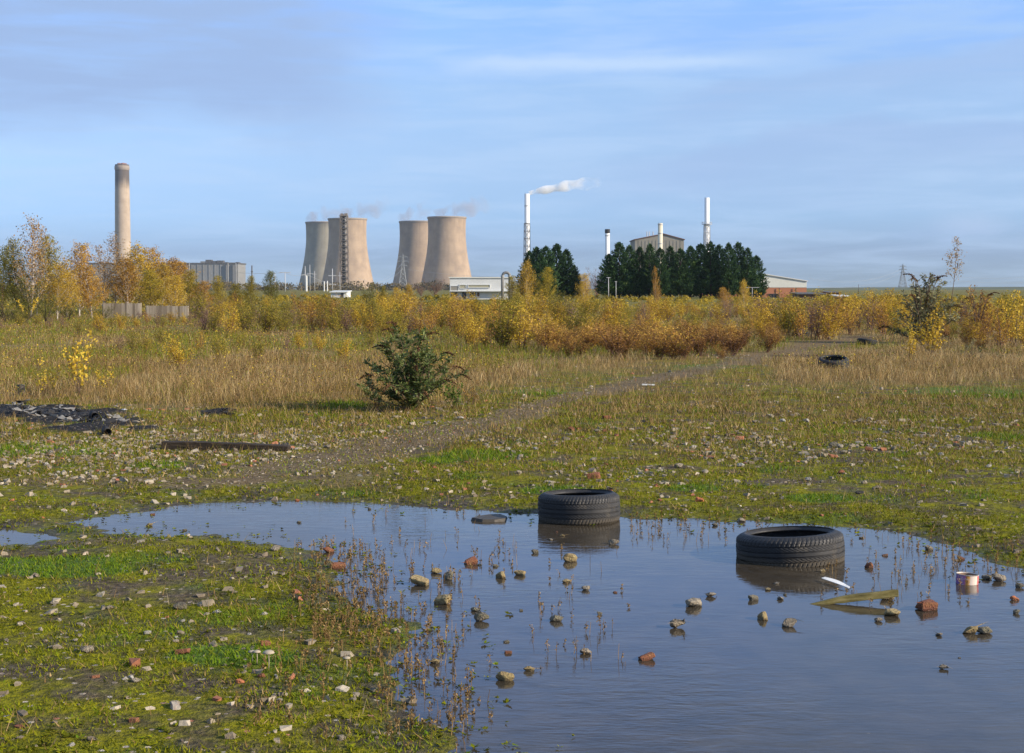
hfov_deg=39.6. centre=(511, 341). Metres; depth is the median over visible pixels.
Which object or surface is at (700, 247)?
conifer tree
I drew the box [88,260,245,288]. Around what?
power station block
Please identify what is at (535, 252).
conifer tree
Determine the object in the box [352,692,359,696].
stone
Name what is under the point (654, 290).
birch tree
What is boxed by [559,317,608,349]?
bracken clump
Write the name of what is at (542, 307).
birch sapling
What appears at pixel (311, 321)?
birch sapling
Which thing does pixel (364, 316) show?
birch sapling
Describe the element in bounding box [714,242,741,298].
conifer tree
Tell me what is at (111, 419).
charred fragment
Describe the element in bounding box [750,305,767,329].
birch sapling
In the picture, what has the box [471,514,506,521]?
concrete slab
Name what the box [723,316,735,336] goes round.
birch sapling
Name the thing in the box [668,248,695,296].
conifer tree
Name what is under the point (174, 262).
birch tree
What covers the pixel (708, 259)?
conifer tree
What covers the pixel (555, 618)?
stone
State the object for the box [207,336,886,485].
path
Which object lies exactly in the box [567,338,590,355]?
bracken clump
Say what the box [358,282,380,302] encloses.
leafy shrub
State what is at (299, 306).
birch sapling
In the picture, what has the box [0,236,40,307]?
birch tree
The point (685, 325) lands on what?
bracken clump
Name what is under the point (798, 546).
tyre
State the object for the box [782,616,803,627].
stone
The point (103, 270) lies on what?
birch tree
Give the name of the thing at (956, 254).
tall sapling
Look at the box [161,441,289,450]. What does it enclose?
timber beam
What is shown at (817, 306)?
birch sapling
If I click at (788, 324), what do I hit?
birch sapling
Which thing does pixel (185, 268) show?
birch tree
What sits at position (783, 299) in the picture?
birch sapling
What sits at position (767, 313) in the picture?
birch sapling
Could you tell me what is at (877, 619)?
stone
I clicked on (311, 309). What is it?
birch sapling
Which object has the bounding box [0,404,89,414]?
burnt ash
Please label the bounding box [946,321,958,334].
birch sapling
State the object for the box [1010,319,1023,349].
birch sapling
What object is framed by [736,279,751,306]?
birch tree
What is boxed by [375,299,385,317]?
birch sapling
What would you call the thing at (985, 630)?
stone
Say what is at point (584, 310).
birch sapling
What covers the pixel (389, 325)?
birch sapling
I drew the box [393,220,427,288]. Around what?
cooling tower
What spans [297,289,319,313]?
birch sapling
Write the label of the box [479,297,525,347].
birch sapling
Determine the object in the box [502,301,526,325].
birch sapling
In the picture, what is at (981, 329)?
bracken clump
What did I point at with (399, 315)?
birch sapling
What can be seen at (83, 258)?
birch tree
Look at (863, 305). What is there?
birch sapling
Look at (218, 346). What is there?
birch sapling
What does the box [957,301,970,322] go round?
birch sapling
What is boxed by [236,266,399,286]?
power cable
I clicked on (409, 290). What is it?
birch tree
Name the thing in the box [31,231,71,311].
birch tree
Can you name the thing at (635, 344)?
bracken clump
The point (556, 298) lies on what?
birch sapling
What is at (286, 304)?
birch sapling
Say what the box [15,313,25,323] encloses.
birch sapling
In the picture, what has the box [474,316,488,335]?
birch sapling
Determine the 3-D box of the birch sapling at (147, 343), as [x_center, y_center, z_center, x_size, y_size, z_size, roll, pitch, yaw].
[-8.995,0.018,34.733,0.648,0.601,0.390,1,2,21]
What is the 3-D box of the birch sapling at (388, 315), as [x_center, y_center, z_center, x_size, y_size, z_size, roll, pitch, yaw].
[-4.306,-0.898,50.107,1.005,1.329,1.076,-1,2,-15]
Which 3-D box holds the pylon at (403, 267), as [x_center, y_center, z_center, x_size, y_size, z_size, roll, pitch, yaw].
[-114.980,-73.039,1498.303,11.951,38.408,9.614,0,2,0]
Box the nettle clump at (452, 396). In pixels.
[436,380,463,408]
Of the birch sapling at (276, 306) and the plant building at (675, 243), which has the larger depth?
the plant building at (675, 243)
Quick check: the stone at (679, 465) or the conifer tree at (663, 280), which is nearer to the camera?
the stone at (679, 465)
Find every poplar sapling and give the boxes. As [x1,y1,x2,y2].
[16,297,38,323]
[31,357,63,396]
[62,328,97,396]
[95,363,114,388]
[901,326,919,355]
[907,302,947,355]
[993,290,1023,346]
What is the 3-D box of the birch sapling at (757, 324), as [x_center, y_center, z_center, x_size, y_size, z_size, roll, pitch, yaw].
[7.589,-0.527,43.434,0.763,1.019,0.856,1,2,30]
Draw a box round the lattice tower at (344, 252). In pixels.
[339,213,349,289]
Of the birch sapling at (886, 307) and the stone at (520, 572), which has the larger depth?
the birch sapling at (886, 307)
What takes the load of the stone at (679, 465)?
on the ground at (198, 709)
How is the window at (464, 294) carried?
in the white building at (484, 287)
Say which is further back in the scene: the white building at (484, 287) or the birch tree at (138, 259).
the white building at (484, 287)
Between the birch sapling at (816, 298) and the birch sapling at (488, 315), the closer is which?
the birch sapling at (488, 315)
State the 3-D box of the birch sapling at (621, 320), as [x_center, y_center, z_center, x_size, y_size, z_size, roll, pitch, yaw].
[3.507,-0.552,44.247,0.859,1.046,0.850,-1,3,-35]
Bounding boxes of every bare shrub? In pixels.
[412,284,425,295]
[423,278,444,294]
[585,267,602,294]
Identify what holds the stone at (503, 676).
on the ground at (198, 709)
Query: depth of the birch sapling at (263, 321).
50.94 m
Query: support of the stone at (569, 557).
on the ground at (198, 709)
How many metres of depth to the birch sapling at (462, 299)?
67.79 m
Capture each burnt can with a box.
[89,411,98,417]
[101,426,111,434]
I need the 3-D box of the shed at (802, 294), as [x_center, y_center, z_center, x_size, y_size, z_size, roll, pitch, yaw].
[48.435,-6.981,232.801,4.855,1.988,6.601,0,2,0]
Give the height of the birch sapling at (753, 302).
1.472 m
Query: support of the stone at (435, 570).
on the ground at (198, 709)
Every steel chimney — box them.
[523,194,529,264]
[605,229,609,265]
[658,223,662,269]
[702,198,711,251]
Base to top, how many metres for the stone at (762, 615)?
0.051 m
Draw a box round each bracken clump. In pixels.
[477,325,494,340]
[477,334,491,347]
[525,318,564,352]
[539,323,576,351]
[548,340,561,353]
[555,333,584,356]
[557,322,594,345]
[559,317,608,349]
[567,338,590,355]
[585,325,623,349]
[592,320,639,359]
[592,326,624,352]
[610,344,638,358]
[615,323,646,348]
[622,317,660,333]
[622,331,647,351]
[629,323,671,356]
[641,322,675,340]
[644,319,706,358]
[644,320,680,343]
[644,335,675,359]
[670,336,694,358]
[675,318,722,355]
[677,320,717,350]
[684,320,733,340]
[701,326,732,346]
[706,327,727,347]
[712,330,741,352]
[713,321,749,355]
[713,345,728,358]
[725,320,752,341]
[729,328,754,351]
[755,327,764,339]
[756,324,782,352]
[762,324,782,341]
[766,328,787,343]
[955,326,975,344]
[971,323,993,340]
[975,335,989,350]
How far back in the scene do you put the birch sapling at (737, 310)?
76.60 m
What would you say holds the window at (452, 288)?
in the white building at (484, 287)
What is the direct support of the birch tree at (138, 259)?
on the ground at (198, 709)
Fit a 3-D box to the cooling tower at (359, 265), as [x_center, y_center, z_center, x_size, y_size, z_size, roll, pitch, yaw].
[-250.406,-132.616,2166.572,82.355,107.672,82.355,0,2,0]
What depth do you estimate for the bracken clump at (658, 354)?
31.94 m
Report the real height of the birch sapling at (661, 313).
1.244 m
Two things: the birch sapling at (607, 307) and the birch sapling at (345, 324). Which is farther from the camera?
the birch sapling at (607, 307)
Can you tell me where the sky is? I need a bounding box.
[0,0,1023,288]
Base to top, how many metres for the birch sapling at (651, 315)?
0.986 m
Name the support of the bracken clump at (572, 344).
on the ground at (198, 709)
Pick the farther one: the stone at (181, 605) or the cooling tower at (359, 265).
the cooling tower at (359, 265)
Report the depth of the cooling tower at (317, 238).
2377.85 m
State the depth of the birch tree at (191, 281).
89.96 m
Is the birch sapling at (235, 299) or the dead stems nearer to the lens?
the dead stems
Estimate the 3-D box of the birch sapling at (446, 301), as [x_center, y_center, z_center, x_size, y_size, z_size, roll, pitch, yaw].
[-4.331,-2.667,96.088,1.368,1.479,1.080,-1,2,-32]
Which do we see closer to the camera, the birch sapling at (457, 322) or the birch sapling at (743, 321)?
the birch sapling at (457, 322)
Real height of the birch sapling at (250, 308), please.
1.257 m
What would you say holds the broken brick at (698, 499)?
on the ground at (198, 709)
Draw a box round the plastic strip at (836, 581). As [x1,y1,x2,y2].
[822,577,849,587]
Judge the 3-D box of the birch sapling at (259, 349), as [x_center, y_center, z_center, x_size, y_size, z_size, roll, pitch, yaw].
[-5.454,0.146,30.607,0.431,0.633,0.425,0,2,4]
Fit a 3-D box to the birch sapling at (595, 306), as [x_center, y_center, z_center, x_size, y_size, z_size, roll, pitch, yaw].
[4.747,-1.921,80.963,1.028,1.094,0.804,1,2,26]
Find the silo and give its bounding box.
[305,275,306,290]
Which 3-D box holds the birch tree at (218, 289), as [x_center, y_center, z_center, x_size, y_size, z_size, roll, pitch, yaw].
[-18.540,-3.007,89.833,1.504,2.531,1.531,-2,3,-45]
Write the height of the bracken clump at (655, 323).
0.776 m
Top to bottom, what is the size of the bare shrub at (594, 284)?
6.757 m
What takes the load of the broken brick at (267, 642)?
on the ground at (198, 709)
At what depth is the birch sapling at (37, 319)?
60.07 m
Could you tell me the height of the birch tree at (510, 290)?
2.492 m
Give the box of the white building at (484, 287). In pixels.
[449,277,507,298]
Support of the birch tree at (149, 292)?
on the ground at (198, 709)
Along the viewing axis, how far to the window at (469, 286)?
204.74 m
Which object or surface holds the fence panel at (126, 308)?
on the ground at (198, 709)
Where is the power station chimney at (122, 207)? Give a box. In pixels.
[114,163,130,262]
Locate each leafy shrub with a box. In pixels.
[0,296,27,322]
[4,274,53,318]
[5,303,41,322]
[34,294,58,320]
[54,297,79,319]
[91,306,113,319]
[188,298,204,313]
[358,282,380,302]
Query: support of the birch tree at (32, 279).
on the ground at (198, 709)
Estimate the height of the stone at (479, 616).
0.052 m
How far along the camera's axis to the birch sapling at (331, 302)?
70.44 m
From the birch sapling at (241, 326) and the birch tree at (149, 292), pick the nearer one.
the birch sapling at (241, 326)
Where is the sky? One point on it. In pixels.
(842, 142)
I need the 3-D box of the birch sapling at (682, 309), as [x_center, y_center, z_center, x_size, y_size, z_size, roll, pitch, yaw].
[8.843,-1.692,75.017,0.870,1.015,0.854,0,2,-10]
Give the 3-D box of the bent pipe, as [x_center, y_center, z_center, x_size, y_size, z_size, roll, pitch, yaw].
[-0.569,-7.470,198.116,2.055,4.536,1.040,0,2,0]
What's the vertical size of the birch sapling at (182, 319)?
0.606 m
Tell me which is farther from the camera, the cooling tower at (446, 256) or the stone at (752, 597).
the cooling tower at (446, 256)
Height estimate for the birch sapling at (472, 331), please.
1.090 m
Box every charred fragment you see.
[58,415,68,419]
[103,417,115,422]
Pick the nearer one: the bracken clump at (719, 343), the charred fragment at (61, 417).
the charred fragment at (61, 417)
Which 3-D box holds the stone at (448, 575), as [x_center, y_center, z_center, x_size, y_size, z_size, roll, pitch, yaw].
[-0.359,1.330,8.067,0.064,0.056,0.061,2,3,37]
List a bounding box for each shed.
[330,290,351,297]
[789,292,826,297]
[821,291,838,294]
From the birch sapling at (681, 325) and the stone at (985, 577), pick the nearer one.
the stone at (985, 577)
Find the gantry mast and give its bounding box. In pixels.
[328,269,335,290]
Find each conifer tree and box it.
[515,250,531,295]
[521,246,545,296]
[529,253,552,297]
[534,245,562,295]
[549,243,571,295]
[557,248,576,296]
[566,264,583,296]
[594,253,622,295]
[602,242,634,297]
[616,244,643,297]
[630,246,648,297]
[636,243,661,296]
[646,247,672,296]
[661,245,678,296]
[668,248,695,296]
[677,245,705,298]
[689,243,711,297]
[694,241,723,296]
[711,244,727,296]
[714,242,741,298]
[730,241,750,297]
[737,247,761,295]
[748,255,769,296]
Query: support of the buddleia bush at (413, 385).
on the ground at (198, 709)
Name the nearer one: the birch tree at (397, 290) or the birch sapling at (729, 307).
the birch sapling at (729, 307)
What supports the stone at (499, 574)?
on the ground at (198, 709)
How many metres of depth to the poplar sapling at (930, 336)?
33.96 m
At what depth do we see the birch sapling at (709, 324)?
39.88 m
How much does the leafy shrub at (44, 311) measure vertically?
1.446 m
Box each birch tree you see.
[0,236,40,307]
[0,242,23,312]
[8,212,66,315]
[24,226,50,312]
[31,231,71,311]
[39,260,76,319]
[55,241,102,315]
[55,269,82,313]
[70,263,112,316]
[90,244,119,305]
[97,231,130,303]
[102,256,146,303]
[107,240,165,306]
[128,269,169,308]
[134,246,171,305]
[137,262,188,305]
[151,256,188,305]
[155,275,190,305]
[170,258,200,303]
[171,268,203,312]
[186,280,215,309]
[205,275,227,306]
[223,283,251,305]
[241,276,259,304]
[259,270,280,303]
[377,285,389,302]
[390,286,402,309]
[404,284,420,306]
[504,275,521,308]
[512,259,538,307]
[533,266,557,307]
[574,273,593,301]
[651,265,661,303]
[716,287,733,308]
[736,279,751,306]
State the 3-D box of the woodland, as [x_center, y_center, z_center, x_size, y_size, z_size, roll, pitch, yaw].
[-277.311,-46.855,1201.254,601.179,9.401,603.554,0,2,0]
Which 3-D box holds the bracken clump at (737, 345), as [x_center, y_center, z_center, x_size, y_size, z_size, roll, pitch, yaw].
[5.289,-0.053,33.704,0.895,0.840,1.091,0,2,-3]
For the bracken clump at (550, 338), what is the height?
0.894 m
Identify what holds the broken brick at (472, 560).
on the ground at (198, 709)
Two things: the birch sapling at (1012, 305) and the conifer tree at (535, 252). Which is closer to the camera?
the birch sapling at (1012, 305)
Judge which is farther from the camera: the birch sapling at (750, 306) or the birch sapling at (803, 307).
the birch sapling at (750, 306)
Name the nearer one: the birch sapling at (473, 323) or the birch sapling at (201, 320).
the birch sapling at (473, 323)
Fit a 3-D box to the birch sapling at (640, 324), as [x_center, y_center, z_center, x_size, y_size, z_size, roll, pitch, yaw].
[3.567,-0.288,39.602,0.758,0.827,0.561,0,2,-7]
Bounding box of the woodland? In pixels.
[1,280,517,290]
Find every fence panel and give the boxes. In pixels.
[102,303,141,318]
[146,306,188,318]
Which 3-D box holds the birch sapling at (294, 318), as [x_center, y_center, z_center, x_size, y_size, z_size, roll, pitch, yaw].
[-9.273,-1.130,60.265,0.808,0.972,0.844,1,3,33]
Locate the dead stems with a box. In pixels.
[234,503,1020,752]
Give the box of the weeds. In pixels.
[0,462,1023,752]
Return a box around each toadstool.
[253,650,260,663]
[262,650,274,668]
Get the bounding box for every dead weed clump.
[363,377,383,410]
[452,380,486,404]
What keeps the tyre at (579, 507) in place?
on the ground at (198, 709)
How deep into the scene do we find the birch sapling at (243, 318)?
50.28 m
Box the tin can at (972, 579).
[956,572,978,584]
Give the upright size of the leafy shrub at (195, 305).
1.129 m
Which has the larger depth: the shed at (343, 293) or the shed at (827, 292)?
the shed at (827, 292)
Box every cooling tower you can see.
[299,221,328,288]
[321,218,373,288]
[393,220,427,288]
[421,216,471,285]
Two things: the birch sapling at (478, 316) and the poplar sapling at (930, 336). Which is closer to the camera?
the poplar sapling at (930, 336)
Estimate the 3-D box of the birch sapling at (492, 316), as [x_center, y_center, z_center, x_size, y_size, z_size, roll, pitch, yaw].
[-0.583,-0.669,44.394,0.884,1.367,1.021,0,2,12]
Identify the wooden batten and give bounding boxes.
[811,589,898,603]
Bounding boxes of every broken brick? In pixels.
[128,717,139,722]
[174,648,190,654]
[235,678,244,682]
[258,640,270,645]
[322,547,336,552]
[332,562,345,568]
[461,556,477,564]
[587,472,600,478]
[638,652,654,660]
[695,496,703,501]
[864,562,872,567]
[915,599,937,611]
[1010,596,1018,600]
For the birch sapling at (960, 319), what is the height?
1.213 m
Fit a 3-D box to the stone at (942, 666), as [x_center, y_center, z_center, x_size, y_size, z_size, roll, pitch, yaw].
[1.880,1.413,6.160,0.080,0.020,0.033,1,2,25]
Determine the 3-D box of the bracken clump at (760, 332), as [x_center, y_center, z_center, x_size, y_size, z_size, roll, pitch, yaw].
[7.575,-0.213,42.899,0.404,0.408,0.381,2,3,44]
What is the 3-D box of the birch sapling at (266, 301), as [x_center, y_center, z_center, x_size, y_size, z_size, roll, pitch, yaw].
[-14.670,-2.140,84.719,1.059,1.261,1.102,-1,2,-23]
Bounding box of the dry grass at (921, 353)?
[0,305,1023,438]
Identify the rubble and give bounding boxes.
[0,342,1022,752]
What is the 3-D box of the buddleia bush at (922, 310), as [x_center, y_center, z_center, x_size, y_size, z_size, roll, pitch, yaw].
[11.846,-0.929,40.715,2.065,2.170,1.997,2,3,39]
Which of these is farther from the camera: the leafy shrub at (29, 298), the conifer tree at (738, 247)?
the conifer tree at (738, 247)
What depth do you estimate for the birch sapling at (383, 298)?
84.32 m
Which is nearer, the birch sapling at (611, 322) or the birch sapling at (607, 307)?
the birch sapling at (611, 322)
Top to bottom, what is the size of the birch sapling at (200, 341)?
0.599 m
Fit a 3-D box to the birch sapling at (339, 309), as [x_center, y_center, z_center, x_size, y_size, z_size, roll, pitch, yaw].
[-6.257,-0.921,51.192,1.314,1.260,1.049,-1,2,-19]
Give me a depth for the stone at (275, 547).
8.81 m
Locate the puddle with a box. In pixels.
[0,500,1023,752]
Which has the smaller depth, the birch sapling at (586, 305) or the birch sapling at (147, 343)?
the birch sapling at (147, 343)
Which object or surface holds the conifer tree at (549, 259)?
on the ground at (198, 709)
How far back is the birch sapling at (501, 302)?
66.42 m
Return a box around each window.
[450,286,458,290]
[462,292,466,298]
[468,285,489,287]
[769,294,778,297]
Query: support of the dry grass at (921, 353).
on the ground at (198, 709)
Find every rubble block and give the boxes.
[410,574,428,585]
[431,594,451,604]
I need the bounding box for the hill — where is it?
[807,287,1023,289]
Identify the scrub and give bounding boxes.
[0,293,1023,311]
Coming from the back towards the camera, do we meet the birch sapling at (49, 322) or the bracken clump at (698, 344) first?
the birch sapling at (49, 322)
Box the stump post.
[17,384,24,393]
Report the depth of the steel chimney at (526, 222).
896.62 m
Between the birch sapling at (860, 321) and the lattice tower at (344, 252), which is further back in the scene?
the lattice tower at (344, 252)
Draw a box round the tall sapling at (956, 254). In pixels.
[942,236,964,331]
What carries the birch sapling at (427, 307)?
on the ground at (198, 709)
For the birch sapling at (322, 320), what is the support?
on the ground at (198, 709)
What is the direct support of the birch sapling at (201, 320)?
on the ground at (198, 709)
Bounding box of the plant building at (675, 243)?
[629,232,684,276]
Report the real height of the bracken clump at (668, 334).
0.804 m
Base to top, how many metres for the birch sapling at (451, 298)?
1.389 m
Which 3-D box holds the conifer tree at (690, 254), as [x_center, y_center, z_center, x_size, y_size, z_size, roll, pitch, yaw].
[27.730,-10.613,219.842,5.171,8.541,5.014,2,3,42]
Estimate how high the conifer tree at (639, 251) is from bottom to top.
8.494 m
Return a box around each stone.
[73,642,93,652]
[76,622,85,626]
[85,736,98,740]
[131,678,142,682]
[173,602,186,609]
[270,545,281,550]
[337,734,345,739]
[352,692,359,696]
[429,658,440,663]
[431,567,441,572]
[443,571,453,579]
[470,607,479,611]
[474,607,488,621]
[495,671,513,680]
[496,571,505,577]
[514,570,525,575]
[523,666,534,670]
[549,615,562,621]
[563,553,576,561]
[575,586,589,590]
[580,648,590,653]
[608,539,618,544]
[670,618,689,627]
[674,463,682,466]
[685,597,701,606]
[706,592,715,596]
[748,595,758,600]
[757,611,767,620]
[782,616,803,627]
[828,442,837,446]
[874,617,882,621]
[884,606,899,615]
[939,664,952,668]
[963,622,985,633]
[977,626,992,633]
[981,575,991,579]
[983,573,1005,581]
[1013,580,1023,587]
[1013,609,1019,613]
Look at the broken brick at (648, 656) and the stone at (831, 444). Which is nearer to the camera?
the broken brick at (648, 656)
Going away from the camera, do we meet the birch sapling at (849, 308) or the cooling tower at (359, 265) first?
the birch sapling at (849, 308)
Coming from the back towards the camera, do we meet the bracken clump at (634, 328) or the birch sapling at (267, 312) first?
the birch sapling at (267, 312)
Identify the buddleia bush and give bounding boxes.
[356,321,470,410]
[878,272,961,342]
[949,284,1007,333]
[958,338,989,356]
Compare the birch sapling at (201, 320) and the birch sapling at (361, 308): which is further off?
the birch sapling at (361, 308)
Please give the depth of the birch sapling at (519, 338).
36.58 m
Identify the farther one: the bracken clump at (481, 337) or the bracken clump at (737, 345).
the bracken clump at (481, 337)
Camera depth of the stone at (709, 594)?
7.60 m
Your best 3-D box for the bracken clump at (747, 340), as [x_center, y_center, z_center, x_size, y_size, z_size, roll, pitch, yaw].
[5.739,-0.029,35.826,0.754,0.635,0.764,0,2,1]
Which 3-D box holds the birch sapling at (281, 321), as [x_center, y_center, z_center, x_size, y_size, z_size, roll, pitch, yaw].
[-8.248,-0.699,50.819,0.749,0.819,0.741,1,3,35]
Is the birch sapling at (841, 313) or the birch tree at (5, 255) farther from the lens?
the birch tree at (5, 255)
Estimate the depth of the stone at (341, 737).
5.11 m
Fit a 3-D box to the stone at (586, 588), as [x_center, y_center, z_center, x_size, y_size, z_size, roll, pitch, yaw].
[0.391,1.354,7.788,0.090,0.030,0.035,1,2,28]
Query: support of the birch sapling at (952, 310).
on the ground at (198, 709)
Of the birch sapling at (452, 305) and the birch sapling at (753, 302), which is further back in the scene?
the birch sapling at (452, 305)
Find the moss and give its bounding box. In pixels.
[0,390,1023,752]
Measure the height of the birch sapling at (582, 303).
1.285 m
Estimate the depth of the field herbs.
32.05 m
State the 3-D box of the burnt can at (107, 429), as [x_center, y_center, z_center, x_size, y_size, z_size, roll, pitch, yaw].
[-4.411,0.983,15.476,0.090,0.090,0.110,-1,11,-29]
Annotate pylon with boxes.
[397,254,408,285]
[898,265,906,286]
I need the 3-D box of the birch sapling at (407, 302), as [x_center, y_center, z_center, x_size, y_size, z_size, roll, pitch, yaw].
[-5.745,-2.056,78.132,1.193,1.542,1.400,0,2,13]
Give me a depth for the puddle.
6.80 m
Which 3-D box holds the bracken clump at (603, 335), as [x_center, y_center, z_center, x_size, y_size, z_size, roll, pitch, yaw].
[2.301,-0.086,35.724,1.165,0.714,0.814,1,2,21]
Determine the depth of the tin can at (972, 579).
7.92 m
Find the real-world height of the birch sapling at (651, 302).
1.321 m
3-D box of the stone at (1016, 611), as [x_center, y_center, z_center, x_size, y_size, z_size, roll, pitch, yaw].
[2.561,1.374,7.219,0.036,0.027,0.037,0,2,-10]
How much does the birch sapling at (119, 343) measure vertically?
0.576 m
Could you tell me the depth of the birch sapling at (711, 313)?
70.05 m
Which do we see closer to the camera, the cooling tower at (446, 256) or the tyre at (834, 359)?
the tyre at (834, 359)
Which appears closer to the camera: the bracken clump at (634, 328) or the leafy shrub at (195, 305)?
the bracken clump at (634, 328)
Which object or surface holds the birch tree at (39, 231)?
on the ground at (198, 709)
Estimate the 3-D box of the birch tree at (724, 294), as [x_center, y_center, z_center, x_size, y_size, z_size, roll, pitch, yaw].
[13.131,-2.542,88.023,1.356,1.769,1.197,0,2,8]
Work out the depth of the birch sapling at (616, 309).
47.85 m
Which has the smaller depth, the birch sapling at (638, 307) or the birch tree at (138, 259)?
the birch sapling at (638, 307)
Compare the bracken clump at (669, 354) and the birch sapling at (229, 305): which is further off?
the birch sapling at (229, 305)
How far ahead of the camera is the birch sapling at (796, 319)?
46.15 m
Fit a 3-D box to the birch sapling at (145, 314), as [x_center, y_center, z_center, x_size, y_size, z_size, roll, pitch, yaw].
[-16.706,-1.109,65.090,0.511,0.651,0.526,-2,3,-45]
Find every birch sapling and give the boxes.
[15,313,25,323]
[32,313,43,325]
[42,315,56,327]
[71,318,84,334]
[90,311,108,331]
[107,314,115,326]
[113,333,125,353]
[114,312,126,329]
[126,331,140,351]
[130,315,140,328]
[131,330,154,353]
[143,312,152,321]
[153,311,163,326]
[155,326,169,345]
[156,315,166,327]
[158,330,195,367]
[166,310,177,321]
[180,312,186,323]
[188,290,213,320]
[192,299,219,332]
[193,330,206,350]
[203,330,231,358]
[206,301,217,316]
[206,305,226,331]
[210,299,229,325]
[221,300,240,332]
[225,300,234,311]
[228,291,242,311]
[229,305,243,324]
[231,298,262,332]
[232,329,248,348]
[234,305,255,330]
[240,297,260,317]
[249,335,266,359]
[254,301,283,329]
[258,302,277,330]
[260,297,272,312]
[262,295,281,316]
[270,312,290,332]
[276,293,294,314]
[280,332,292,351]
[286,304,297,324]
[288,291,305,317]
[290,329,307,348]
[293,306,309,327]
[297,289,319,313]
[298,293,326,320]
[301,309,319,331]
[310,303,334,331]
[310,331,328,351]
[311,293,327,314]
[316,296,333,318]
[321,292,340,318]
[322,308,342,331]
[323,298,354,330]
[328,299,343,316]
[333,337,353,357]
[338,304,354,332]
[341,295,362,321]
[341,300,366,327]
[354,300,366,319]
[354,300,371,314]
[356,307,374,327]
[361,311,384,332]
[363,299,381,320]
[364,330,376,348]
[372,304,386,332]
[372,305,385,326]
[373,291,394,312]
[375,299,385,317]
[376,297,399,332]
[384,292,398,308]
[384,312,403,334]
[388,303,414,333]
[393,289,415,320]
[396,291,417,315]
[403,307,419,332]
[406,297,436,334]
[414,301,425,315]
[423,301,432,314]
[424,304,444,330]
[427,299,450,329]
[430,296,447,320]
[441,295,463,323]
[441,297,472,333]
[441,303,459,324]
[442,293,455,308]
[443,298,473,328]
[445,293,460,307]
[449,312,469,339]
[456,294,474,316]
[459,308,484,346]
[462,300,492,326]
[464,290,484,313]
[465,312,482,334]
[471,296,486,314]
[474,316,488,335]
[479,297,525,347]
[479,299,498,331]
[479,299,506,339]
[482,310,507,346]
[495,289,513,316]
[501,293,525,317]
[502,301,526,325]
[504,302,536,346]
[514,293,526,313]
[520,292,541,313]
[522,305,549,341]
[528,288,551,322]
[533,307,564,342]
[546,287,571,316]
[549,302,573,329]
[551,302,571,326]
[559,304,584,335]
[563,298,597,332]
[563,299,580,321]
[573,297,594,318]
[575,294,594,315]
[578,315,594,330]
[580,306,605,328]
[589,298,602,315]
[590,314,607,329]
[593,298,624,327]
[599,299,611,316]
[602,298,628,328]
[606,311,630,342]
[614,308,631,332]
[623,305,633,315]
[623,311,633,327]
[629,317,646,336]
[631,304,644,319]
[633,301,649,323]
[638,298,660,323]
[645,296,659,312]
[646,309,664,331]
[648,297,670,321]
[658,293,679,320]
[674,299,686,317]
[675,309,705,330]
[676,317,692,340]
[684,300,697,314]
[692,306,705,318]
[699,319,714,330]
[704,301,728,323]
[705,305,718,319]
[720,295,739,317]
[723,302,734,321]
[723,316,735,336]
[730,298,740,317]
[737,313,753,331]
[739,305,748,316]
[741,298,760,319]
[743,294,774,324]
[743,311,755,331]
[749,289,779,328]
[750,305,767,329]
[752,307,772,336]
[763,316,778,334]
[764,298,788,325]
[766,297,789,323]
[768,298,795,335]
[769,290,797,312]
[770,295,801,337]
[780,297,812,334]
[781,295,810,337]
[783,288,806,321]
[795,297,809,322]
[798,299,830,339]
[801,292,852,338]
[802,286,832,312]
[802,296,822,328]
[810,296,831,318]
[812,290,844,314]
[812,304,842,339]
[825,298,849,331]
[833,291,864,324]
[835,292,860,329]
[838,303,862,334]
[852,306,864,328]
[854,288,882,323]
[858,292,871,318]
[858,294,885,331]
[865,295,894,337]
[867,287,886,316]
[869,290,904,328]
[871,287,894,322]
[883,288,910,325]
[883,303,902,335]
[884,299,908,329]
[927,294,947,324]
[935,288,961,327]
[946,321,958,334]
[954,299,973,322]
[954,316,968,332]
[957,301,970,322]
[962,293,995,322]
[962,315,986,345]
[976,307,996,335]
[984,301,1015,348]
[987,290,1015,323]
[995,290,1023,322]
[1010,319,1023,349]
[1011,306,1023,342]
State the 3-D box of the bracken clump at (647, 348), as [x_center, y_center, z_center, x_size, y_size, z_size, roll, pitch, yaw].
[3.177,-0.031,33.234,1.007,0.837,0.994,-2,3,-39]
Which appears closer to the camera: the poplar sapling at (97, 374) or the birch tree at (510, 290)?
the poplar sapling at (97, 374)
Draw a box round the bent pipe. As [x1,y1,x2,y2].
[501,271,511,299]
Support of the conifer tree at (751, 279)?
on the ground at (198, 709)
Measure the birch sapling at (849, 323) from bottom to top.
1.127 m
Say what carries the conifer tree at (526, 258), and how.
on the ground at (198, 709)
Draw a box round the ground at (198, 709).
[0,289,1023,752]
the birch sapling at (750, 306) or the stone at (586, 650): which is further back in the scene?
the birch sapling at (750, 306)
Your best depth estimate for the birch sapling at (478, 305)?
82.81 m
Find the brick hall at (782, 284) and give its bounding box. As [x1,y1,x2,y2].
[702,274,807,297]
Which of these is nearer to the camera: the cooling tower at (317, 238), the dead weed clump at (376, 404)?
the dead weed clump at (376, 404)
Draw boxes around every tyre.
[538,489,619,525]
[736,526,844,567]
[818,355,848,368]
[857,338,877,344]
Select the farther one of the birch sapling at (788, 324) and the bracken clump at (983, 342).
the birch sapling at (788, 324)
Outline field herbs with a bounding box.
[0,309,1023,408]
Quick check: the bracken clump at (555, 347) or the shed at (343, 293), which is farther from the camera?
the shed at (343, 293)

